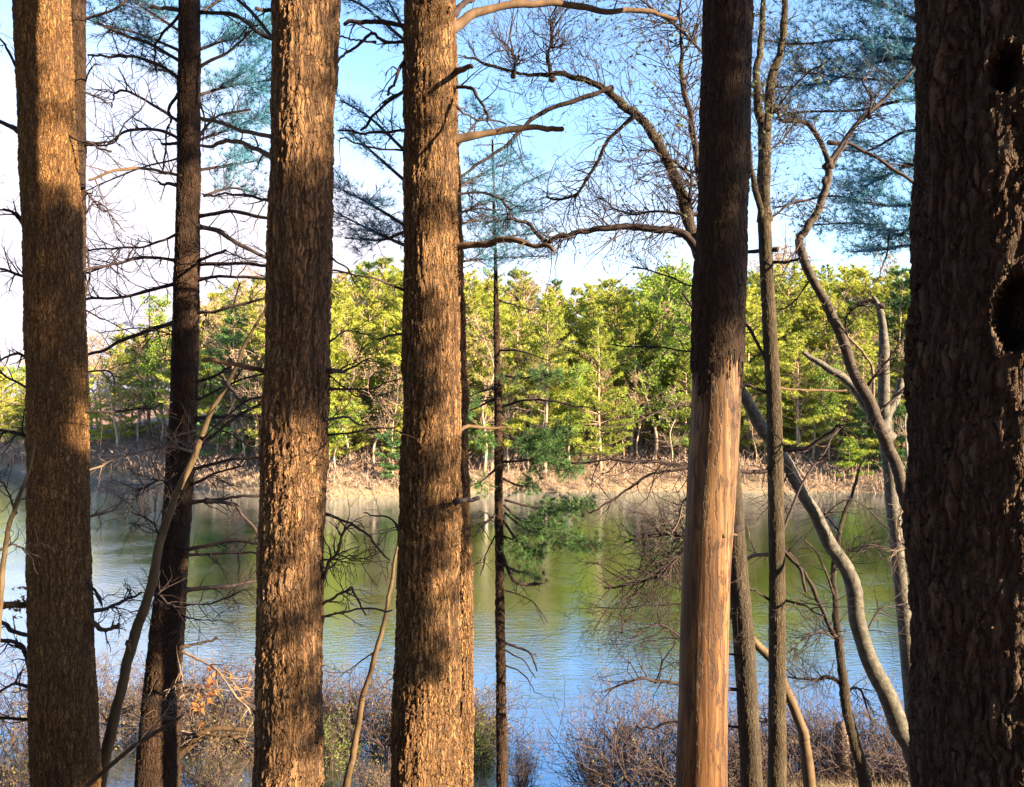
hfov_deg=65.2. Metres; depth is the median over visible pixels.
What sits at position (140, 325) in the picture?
pine tree
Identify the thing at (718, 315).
dead snag
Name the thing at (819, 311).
pine tree
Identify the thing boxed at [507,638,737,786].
shrub
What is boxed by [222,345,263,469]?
tree
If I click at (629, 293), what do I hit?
pine tree
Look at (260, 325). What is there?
pine tree
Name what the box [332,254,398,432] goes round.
tree
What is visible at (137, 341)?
pine tree
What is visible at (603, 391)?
tree
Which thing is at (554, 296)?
pine tree
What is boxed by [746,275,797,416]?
pine tree
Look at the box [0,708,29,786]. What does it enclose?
shrub
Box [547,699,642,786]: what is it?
shrub
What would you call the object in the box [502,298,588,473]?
pine tree
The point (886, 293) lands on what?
pine tree
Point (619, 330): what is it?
pine tree
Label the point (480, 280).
tree
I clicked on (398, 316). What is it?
pine tree
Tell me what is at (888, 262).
tree
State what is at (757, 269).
tree
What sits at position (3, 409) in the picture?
pine tree
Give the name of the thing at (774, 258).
tree
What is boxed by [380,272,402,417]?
pine tree
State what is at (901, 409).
young pine
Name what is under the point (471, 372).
pine tree
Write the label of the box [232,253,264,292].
tree
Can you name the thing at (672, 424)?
tree
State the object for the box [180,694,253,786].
dead limb
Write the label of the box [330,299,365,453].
pine tree
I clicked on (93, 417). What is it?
pine tree
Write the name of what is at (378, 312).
pine tree
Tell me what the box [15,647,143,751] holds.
shrub
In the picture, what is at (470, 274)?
pine tree
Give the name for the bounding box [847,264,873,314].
pine tree
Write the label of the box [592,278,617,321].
pine tree
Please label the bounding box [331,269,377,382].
pine tree
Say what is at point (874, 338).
tree
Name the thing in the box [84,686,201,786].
dead limb
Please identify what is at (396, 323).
pine tree
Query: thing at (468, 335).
pine tree
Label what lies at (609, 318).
pine tree
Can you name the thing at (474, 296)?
pine tree
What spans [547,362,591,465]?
leafing tree
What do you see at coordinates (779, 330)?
pine tree
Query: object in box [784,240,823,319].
tree
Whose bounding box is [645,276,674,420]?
pine tree
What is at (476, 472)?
bank grass
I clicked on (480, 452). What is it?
pine tree
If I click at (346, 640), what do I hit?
pond water
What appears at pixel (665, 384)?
pine tree
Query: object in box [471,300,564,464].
pine tree
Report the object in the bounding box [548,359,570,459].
pine tree
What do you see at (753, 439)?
tree
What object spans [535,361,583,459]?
pine tree
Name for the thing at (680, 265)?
tree
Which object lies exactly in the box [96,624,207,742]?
shrub
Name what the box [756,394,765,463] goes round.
tree
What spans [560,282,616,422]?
pine tree
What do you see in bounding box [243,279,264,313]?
pine tree
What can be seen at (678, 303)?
leafing tree
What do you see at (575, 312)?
pine tree
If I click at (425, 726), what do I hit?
pine tree
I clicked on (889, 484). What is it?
birch tree
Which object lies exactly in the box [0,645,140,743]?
shrub
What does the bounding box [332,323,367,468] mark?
tree
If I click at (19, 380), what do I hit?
pine tree
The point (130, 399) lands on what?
pine tree
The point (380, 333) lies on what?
pine tree
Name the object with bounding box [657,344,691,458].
pine tree
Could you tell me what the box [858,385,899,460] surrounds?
pine tree
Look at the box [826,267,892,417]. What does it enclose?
pine tree
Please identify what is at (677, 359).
pine tree
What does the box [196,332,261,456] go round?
pine tree
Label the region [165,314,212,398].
pine tree
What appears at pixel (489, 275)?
pine tree
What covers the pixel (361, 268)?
pine tree
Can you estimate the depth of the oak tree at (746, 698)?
7.14 m
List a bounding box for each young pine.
[328,399,349,464]
[374,430,400,480]
[667,400,690,462]
[828,438,874,476]
[840,399,898,469]
[856,403,907,470]
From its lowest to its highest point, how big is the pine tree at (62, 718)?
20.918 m
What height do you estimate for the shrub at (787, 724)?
2.288 m
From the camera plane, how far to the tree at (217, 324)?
73.68 m
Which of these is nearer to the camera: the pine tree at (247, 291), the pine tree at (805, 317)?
the pine tree at (805, 317)
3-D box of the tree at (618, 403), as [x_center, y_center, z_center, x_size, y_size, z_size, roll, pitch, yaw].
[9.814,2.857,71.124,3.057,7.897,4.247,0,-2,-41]
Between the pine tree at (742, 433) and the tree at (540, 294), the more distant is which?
the tree at (540, 294)
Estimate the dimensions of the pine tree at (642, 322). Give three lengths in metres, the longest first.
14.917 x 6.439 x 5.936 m
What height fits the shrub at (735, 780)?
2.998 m
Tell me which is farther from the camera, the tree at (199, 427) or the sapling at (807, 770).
the tree at (199, 427)
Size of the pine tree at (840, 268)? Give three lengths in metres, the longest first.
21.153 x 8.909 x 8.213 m
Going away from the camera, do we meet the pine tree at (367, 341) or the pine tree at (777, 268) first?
the pine tree at (367, 341)
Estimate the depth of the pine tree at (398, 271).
89.51 m
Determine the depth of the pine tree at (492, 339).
84.21 m
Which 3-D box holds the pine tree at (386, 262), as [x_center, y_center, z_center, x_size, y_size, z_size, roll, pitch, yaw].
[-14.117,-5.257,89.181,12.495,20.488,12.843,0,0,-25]
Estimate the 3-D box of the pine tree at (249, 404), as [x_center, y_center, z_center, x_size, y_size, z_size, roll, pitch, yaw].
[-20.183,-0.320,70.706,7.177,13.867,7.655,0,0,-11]
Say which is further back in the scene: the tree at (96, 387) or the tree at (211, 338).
the tree at (96, 387)
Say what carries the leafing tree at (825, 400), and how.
on the ground at (666, 485)
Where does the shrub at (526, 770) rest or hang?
on the ground at (666, 485)
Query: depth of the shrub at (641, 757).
15.31 m
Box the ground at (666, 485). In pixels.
[0,385,906,786]
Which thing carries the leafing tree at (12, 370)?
on the ground at (666, 485)
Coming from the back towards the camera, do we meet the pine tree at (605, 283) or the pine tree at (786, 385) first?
the pine tree at (605, 283)
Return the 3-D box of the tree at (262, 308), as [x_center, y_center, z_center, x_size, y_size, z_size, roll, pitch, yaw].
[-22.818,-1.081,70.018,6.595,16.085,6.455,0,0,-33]
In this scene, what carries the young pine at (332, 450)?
on the ground at (666, 485)
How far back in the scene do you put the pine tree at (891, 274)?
94.17 m
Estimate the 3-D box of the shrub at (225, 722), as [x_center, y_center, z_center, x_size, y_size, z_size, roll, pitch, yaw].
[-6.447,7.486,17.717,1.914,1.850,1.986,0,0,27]
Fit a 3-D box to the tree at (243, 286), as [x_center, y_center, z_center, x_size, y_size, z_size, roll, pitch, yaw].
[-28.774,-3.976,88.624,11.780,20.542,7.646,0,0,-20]
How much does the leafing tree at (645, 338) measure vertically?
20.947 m
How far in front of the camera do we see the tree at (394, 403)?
66.03 m
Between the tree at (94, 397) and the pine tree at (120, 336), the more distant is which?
the pine tree at (120, 336)
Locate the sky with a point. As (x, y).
(358, 74)
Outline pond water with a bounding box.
[0,470,911,786]
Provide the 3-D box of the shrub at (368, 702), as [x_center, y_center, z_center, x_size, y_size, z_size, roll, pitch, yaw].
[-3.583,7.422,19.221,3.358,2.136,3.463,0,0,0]
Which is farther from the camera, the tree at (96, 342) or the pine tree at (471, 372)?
the tree at (96, 342)
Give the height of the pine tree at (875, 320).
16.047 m
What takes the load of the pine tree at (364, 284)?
on the ground at (666, 485)
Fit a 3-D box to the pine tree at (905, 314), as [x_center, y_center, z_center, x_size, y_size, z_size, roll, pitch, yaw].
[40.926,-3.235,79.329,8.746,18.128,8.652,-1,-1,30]
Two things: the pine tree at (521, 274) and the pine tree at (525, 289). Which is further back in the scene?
the pine tree at (521, 274)
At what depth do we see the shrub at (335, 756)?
17.24 m
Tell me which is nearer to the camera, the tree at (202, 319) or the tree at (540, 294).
the tree at (202, 319)
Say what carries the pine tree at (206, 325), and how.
on the ground at (666, 485)
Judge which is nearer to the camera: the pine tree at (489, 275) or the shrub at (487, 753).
the shrub at (487, 753)
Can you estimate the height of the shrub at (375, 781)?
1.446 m
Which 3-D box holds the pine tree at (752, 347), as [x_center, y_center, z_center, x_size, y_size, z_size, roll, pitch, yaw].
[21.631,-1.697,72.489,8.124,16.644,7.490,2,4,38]
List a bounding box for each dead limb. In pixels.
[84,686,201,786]
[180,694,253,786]
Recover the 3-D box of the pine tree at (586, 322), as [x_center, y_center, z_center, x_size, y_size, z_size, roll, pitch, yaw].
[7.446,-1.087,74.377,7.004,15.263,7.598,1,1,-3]
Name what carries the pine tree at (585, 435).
on the ground at (666, 485)
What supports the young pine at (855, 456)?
on the ground at (666, 485)
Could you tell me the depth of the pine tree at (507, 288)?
96.04 m
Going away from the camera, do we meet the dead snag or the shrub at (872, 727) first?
the dead snag
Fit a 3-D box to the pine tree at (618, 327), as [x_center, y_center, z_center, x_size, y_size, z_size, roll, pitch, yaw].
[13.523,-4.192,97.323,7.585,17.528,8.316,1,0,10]
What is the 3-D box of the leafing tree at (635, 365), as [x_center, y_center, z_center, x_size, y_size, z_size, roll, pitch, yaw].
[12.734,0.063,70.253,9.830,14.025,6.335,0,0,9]
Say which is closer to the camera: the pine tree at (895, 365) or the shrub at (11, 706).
the shrub at (11, 706)
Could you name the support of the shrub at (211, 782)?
on the ground at (666, 485)
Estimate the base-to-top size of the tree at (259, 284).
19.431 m
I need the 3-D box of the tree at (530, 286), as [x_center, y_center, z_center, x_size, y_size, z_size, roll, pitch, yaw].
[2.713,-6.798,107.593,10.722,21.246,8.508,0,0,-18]
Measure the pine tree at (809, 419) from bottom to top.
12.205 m
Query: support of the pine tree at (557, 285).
on the ground at (666, 485)
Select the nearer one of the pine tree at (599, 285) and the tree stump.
the tree stump
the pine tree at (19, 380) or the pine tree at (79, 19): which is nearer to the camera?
the pine tree at (79, 19)
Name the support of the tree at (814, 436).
on the ground at (666, 485)
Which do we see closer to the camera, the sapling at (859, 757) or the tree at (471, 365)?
the sapling at (859, 757)
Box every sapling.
[0,421,55,641]
[91,309,264,786]
[323,538,397,786]
[468,140,623,786]
[730,610,815,786]
[752,457,903,786]
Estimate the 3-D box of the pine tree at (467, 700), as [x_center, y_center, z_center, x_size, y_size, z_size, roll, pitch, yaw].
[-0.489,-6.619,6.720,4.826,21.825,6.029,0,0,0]
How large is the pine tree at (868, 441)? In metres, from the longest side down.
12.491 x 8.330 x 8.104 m
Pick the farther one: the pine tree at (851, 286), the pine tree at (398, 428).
the pine tree at (851, 286)
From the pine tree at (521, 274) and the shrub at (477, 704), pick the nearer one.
the shrub at (477, 704)
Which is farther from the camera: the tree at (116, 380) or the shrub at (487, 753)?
the tree at (116, 380)
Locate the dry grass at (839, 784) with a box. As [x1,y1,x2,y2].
[639,764,909,786]
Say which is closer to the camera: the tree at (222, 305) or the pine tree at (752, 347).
the pine tree at (752, 347)
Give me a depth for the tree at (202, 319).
78.48 m
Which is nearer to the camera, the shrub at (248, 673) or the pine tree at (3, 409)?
the shrub at (248, 673)
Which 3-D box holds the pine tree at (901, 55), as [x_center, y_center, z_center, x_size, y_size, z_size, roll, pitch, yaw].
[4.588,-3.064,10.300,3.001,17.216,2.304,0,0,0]
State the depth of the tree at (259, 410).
66.95 m
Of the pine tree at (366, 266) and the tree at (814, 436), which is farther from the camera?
the pine tree at (366, 266)
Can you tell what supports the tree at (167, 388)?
on the ground at (666, 485)
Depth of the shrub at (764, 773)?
15.07 m
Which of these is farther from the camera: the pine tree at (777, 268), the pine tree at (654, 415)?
the pine tree at (777, 268)
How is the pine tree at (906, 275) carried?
on the ground at (666, 485)
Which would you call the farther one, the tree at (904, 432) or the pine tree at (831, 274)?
the pine tree at (831, 274)
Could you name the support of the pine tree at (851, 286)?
on the ground at (666, 485)
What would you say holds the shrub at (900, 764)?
on the ground at (666, 485)
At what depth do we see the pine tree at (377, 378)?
70.56 m
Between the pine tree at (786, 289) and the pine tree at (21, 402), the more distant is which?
the pine tree at (21, 402)
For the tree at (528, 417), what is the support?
on the ground at (666, 485)
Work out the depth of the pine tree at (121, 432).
84.00 m
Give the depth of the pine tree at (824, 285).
95.78 m
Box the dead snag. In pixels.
[675,0,753,786]
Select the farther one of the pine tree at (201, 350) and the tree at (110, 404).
the pine tree at (201, 350)
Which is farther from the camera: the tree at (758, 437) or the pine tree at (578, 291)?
the pine tree at (578, 291)
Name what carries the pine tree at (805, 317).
on the ground at (666, 485)
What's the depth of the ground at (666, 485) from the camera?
67.19 m
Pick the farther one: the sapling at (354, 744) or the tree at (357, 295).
the tree at (357, 295)
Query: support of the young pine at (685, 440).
on the ground at (666, 485)
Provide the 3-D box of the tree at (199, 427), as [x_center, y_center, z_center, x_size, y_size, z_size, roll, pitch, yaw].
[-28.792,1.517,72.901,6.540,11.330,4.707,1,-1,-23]
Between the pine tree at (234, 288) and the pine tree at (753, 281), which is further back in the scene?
the pine tree at (234, 288)
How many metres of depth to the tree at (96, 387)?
95.94 m
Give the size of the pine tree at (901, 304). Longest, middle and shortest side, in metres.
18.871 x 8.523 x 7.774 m
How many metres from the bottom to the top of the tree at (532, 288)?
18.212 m
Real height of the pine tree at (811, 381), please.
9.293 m
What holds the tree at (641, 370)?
on the ground at (666, 485)
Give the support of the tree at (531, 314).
on the ground at (666, 485)
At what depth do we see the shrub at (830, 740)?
15.71 m
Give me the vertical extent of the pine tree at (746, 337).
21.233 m
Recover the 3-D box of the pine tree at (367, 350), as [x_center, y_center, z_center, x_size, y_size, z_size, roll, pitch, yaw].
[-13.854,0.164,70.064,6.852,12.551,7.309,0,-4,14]
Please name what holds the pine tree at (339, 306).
on the ground at (666, 485)
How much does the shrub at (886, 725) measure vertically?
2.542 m
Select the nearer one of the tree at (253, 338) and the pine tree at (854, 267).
the tree at (253, 338)
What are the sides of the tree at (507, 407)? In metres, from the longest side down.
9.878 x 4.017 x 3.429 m
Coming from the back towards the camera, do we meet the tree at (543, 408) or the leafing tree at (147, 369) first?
the leafing tree at (147, 369)
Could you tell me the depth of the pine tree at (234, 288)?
92.79 m
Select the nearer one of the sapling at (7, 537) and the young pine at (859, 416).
the sapling at (7, 537)
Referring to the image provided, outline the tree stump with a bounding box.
[835,722,851,786]
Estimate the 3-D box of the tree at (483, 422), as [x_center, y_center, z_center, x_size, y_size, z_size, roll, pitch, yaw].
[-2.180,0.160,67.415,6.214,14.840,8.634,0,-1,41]
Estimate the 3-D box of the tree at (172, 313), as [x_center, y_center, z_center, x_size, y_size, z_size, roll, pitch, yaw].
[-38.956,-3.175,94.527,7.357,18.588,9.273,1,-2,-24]
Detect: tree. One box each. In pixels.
[0,0,175,786]
[0,365,25,427]
[0,365,25,442]
[3,368,25,439]
[9,348,24,404]
[11,386,25,438]
[70,0,179,436]
[80,0,271,786]
[87,332,120,427]
[88,330,112,435]
[88,340,120,435]
[88,343,155,446]
[88,344,135,461]
[88,353,109,445]
[88,367,109,440]
[97,324,139,417]
[99,334,164,437]
[101,332,137,430]
[116,317,171,449]
[119,326,165,444]
[122,323,160,427]
[124,310,164,416]
[130,317,168,438]
[131,317,171,445]
[132,313,170,420]
[139,293,171,422]
[149,332,206,418]
[156,288,201,385]
[156,322,222,466]
[159,351,216,441]
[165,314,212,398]
[167,292,220,422]
[196,0,423,786]
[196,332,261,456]
[197,305,264,464]
[197,306,260,433]
[198,285,253,445]
[198,300,229,407]
[199,280,261,432]
[199,295,243,449]
[200,286,253,369]
[201,282,238,429]
[201,285,236,396]
[202,324,238,468]
[209,261,263,385]
[213,292,265,465]
[221,294,261,454]
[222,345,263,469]
[225,292,264,430]
[228,303,265,419]
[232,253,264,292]
[232,317,333,444]
[235,309,262,377]
[239,280,264,342]
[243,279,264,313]
[243,339,264,409]
[243,377,262,450]
[328,331,376,458]
[328,398,364,472]
[329,323,385,461]
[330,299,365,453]
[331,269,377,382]
[331,279,350,314]
[331,280,378,449]
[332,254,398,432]
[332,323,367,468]
[333,0,700,786]
[336,320,391,457]
[345,261,371,400]
[345,269,401,441]
[345,279,381,333]
[346,256,402,419]
[346,347,402,469]
[351,259,394,385]
[354,313,400,453]
[359,363,400,454]
[363,258,403,367]
[365,360,403,473]
[370,297,402,425]
[376,0,843,786]
[377,305,402,410]
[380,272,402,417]
[381,382,402,455]
[391,330,483,432]
[456,35,562,786]
[464,262,501,347]
[464,268,487,365]
[464,276,509,442]
[465,303,530,476]
[466,280,527,423]
[466,307,504,453]
[466,328,489,418]
[466,355,478,428]
[468,290,528,407]
[468,303,533,469]
[468,377,502,463]
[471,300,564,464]
[476,299,513,391]
[479,265,519,359]
[481,352,528,460]
[489,366,526,471]
[493,266,562,360]
[498,267,539,415]
[502,276,568,427]
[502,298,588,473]
[506,270,540,426]
[508,270,552,379]
[510,271,577,367]
[510,335,573,445]
[511,302,552,453]
[511,372,556,469]
[516,292,576,401]
[516,333,563,467]
[519,286,588,420]
[530,283,570,349]
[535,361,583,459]
[546,277,571,381]
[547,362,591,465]
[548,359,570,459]
[550,287,602,389]
[559,361,611,458]
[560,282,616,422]
[560,292,587,345]
[561,317,635,471]
[562,300,628,455]
[569,290,623,424]
[570,277,648,447]
[572,278,633,422]
[578,284,620,344]
[580,348,628,464]
[585,320,656,445]
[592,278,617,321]
[602,387,632,466]
[603,302,666,456]
[604,286,657,445]
[606,291,649,424]
[606,314,690,466]
[615,250,692,451]
[624,364,658,459]
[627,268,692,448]
[632,265,679,436]
[634,344,677,433]
[634,356,682,453]
[643,306,691,451]
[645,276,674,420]
[646,384,689,468]
[647,258,691,436]
[653,273,691,437]
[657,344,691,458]
[661,381,683,461]
[669,252,692,273]
[678,390,754,439]
[687,289,792,446]
[692,0,895,786]
[741,275,756,425]
[741,283,799,459]
[741,288,801,432]
[741,293,825,443]
[741,387,911,786]
[741,394,762,467]
[744,381,793,458]
[745,269,786,445]
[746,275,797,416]
[747,0,915,576]
[747,258,759,274]
[749,243,790,286]
[750,262,831,414]
[751,0,915,287]
[751,264,812,423]
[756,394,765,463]
[757,333,837,463]
[758,230,809,333]
[758,352,819,447]
[778,265,840,400]
[782,366,818,465]
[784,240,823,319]
[784,290,851,441]
[786,289,853,448]
[795,362,839,454]
[802,257,911,721]
[806,263,852,351]
[806,348,844,466]
[809,274,848,401]
[809,355,846,467]
[816,263,885,389]
[817,268,871,409]
[818,331,905,467]
[820,305,900,436]
[824,327,877,466]
[824,344,864,447]
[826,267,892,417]
[828,264,859,298]
[829,298,877,419]
[845,293,902,424]
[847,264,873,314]
[852,236,907,334]
[858,326,906,422]
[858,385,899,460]
[865,276,899,308]
[871,266,910,441]
[871,274,903,391]
[873,264,904,358]
[889,275,909,363]
[889,289,910,372]
[889,338,907,460]
[890,269,909,362]
[890,354,906,449]
[901,0,1023,786]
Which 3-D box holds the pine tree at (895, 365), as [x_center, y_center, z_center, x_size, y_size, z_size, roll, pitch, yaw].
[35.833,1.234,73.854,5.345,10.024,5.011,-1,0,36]
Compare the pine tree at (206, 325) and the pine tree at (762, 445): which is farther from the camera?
the pine tree at (206, 325)
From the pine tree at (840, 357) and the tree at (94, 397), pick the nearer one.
the pine tree at (840, 357)
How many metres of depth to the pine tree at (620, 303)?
78.79 m
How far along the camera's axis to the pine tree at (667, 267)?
86.84 m
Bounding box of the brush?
[0,419,906,492]
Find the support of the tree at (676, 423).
on the ground at (666, 485)
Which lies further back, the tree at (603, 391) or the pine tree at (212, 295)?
the pine tree at (212, 295)
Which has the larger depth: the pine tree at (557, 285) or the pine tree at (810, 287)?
the pine tree at (557, 285)
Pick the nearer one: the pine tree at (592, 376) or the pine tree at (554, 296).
the pine tree at (592, 376)
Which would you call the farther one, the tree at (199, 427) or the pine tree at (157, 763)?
the tree at (199, 427)
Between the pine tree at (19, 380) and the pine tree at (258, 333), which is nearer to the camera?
the pine tree at (258, 333)
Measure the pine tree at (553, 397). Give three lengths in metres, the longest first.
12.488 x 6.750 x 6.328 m
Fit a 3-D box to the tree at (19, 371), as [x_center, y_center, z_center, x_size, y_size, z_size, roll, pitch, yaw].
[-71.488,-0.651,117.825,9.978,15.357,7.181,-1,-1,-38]
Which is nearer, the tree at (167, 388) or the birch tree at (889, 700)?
the birch tree at (889, 700)
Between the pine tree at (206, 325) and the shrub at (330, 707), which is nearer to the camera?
the shrub at (330, 707)
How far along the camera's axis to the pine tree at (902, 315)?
85.10 m
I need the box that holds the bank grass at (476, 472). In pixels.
[0,453,905,498]
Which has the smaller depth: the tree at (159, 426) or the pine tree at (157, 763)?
the pine tree at (157, 763)
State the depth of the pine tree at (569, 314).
81.73 m
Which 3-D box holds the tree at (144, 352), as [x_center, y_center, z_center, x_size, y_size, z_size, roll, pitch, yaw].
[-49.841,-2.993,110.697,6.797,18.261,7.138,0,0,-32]
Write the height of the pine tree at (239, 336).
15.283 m
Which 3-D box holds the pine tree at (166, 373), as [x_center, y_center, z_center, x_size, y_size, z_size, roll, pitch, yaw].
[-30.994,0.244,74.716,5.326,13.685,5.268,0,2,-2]
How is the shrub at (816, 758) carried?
on the ground at (666, 485)
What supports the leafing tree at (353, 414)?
on the ground at (666, 485)
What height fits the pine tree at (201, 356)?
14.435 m
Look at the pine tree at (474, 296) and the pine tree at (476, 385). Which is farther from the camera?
the pine tree at (474, 296)
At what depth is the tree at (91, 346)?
115.13 m
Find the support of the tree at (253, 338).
on the ground at (666, 485)
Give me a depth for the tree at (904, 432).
66.13 m
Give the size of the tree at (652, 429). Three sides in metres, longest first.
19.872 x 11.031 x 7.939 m
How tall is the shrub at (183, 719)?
2.158 m
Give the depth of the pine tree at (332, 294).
89.86 m
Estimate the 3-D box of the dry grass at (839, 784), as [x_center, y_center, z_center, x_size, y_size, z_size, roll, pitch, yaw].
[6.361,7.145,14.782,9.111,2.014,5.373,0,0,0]
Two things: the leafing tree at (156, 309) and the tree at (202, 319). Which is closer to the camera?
the tree at (202, 319)
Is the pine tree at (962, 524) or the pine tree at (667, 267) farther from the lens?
the pine tree at (667, 267)
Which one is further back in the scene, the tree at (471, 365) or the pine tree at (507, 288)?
the pine tree at (507, 288)
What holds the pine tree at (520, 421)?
on the ground at (666, 485)
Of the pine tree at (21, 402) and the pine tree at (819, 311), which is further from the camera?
the pine tree at (21, 402)
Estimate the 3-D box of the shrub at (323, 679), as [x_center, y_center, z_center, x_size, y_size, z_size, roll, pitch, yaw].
[-5.215,7.129,18.663,3.177,2.629,2.879,0,0,-24]
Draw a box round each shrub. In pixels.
[0,629,120,766]
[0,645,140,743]
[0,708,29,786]
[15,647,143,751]
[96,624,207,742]
[106,659,242,759]
[125,650,254,731]
[181,686,254,760]
[181,740,253,786]
[182,625,324,738]
[231,653,357,753]
[322,645,394,742]
[322,659,392,745]
[323,690,366,775]
[324,747,390,786]
[330,682,392,764]
[337,675,495,747]
[473,705,496,768]
[474,661,540,750]
[492,703,552,786]
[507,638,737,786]
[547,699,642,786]
[558,658,737,786]
[594,658,816,786]
[665,661,890,786]
[666,692,839,786]
[728,713,815,786]
[732,677,829,777]
[759,671,905,786]
[786,654,909,785]
[821,698,909,786]
[860,671,905,783]
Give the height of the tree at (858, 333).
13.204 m
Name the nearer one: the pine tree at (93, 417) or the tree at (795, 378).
the tree at (795, 378)
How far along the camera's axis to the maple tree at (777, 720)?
7.93 m
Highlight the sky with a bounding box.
[0,0,915,396]
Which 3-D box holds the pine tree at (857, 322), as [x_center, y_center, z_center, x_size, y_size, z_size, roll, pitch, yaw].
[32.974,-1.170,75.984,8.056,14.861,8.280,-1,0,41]
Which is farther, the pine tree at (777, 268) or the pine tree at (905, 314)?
the pine tree at (777, 268)
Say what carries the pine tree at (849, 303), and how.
on the ground at (666, 485)
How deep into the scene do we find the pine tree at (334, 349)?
66.25 m
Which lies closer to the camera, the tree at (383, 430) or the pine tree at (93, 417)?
the tree at (383, 430)
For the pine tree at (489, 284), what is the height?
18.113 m
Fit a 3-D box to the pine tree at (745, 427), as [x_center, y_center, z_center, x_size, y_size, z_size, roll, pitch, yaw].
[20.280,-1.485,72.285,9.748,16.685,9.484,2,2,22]
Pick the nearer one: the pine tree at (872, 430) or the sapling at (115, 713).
the sapling at (115, 713)
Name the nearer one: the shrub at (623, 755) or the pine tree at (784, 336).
the shrub at (623, 755)
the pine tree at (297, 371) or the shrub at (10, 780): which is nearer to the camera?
the pine tree at (297, 371)
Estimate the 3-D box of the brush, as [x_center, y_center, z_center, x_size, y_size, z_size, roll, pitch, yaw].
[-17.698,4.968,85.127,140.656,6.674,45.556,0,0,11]
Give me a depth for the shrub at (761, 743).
15.35 m
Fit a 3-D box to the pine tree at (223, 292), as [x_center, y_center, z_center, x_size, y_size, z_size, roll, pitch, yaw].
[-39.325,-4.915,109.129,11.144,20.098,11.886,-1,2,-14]
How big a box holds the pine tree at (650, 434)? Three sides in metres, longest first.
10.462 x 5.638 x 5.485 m
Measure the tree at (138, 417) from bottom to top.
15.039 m
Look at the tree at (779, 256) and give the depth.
97.51 m
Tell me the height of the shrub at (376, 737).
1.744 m
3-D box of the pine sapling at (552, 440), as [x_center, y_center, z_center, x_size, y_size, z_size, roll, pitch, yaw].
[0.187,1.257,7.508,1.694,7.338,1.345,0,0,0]
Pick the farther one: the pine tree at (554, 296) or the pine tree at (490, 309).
the pine tree at (554, 296)
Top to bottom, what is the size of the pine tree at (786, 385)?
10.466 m
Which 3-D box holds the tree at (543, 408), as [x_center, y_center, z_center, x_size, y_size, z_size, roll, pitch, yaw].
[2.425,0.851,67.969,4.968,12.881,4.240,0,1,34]
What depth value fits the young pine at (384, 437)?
64.11 m
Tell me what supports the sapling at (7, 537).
on the ground at (666, 485)
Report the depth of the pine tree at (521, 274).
109.20 m
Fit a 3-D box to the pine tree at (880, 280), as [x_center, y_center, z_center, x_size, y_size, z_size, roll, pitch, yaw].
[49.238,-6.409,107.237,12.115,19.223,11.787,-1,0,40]
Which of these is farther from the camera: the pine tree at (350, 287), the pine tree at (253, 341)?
the pine tree at (350, 287)
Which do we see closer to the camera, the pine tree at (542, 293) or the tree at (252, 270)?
the pine tree at (542, 293)
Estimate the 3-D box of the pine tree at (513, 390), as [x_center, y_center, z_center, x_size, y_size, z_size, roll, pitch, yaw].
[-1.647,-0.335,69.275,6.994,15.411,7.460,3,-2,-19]
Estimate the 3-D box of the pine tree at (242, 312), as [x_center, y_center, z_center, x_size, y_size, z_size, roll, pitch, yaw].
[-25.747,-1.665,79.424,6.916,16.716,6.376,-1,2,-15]
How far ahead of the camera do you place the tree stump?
15.50 m
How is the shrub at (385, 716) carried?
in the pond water
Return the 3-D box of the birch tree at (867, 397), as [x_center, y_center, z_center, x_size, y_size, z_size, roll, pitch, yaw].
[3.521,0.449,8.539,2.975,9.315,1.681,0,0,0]
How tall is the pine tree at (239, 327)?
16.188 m
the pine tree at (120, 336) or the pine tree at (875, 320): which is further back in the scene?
the pine tree at (120, 336)

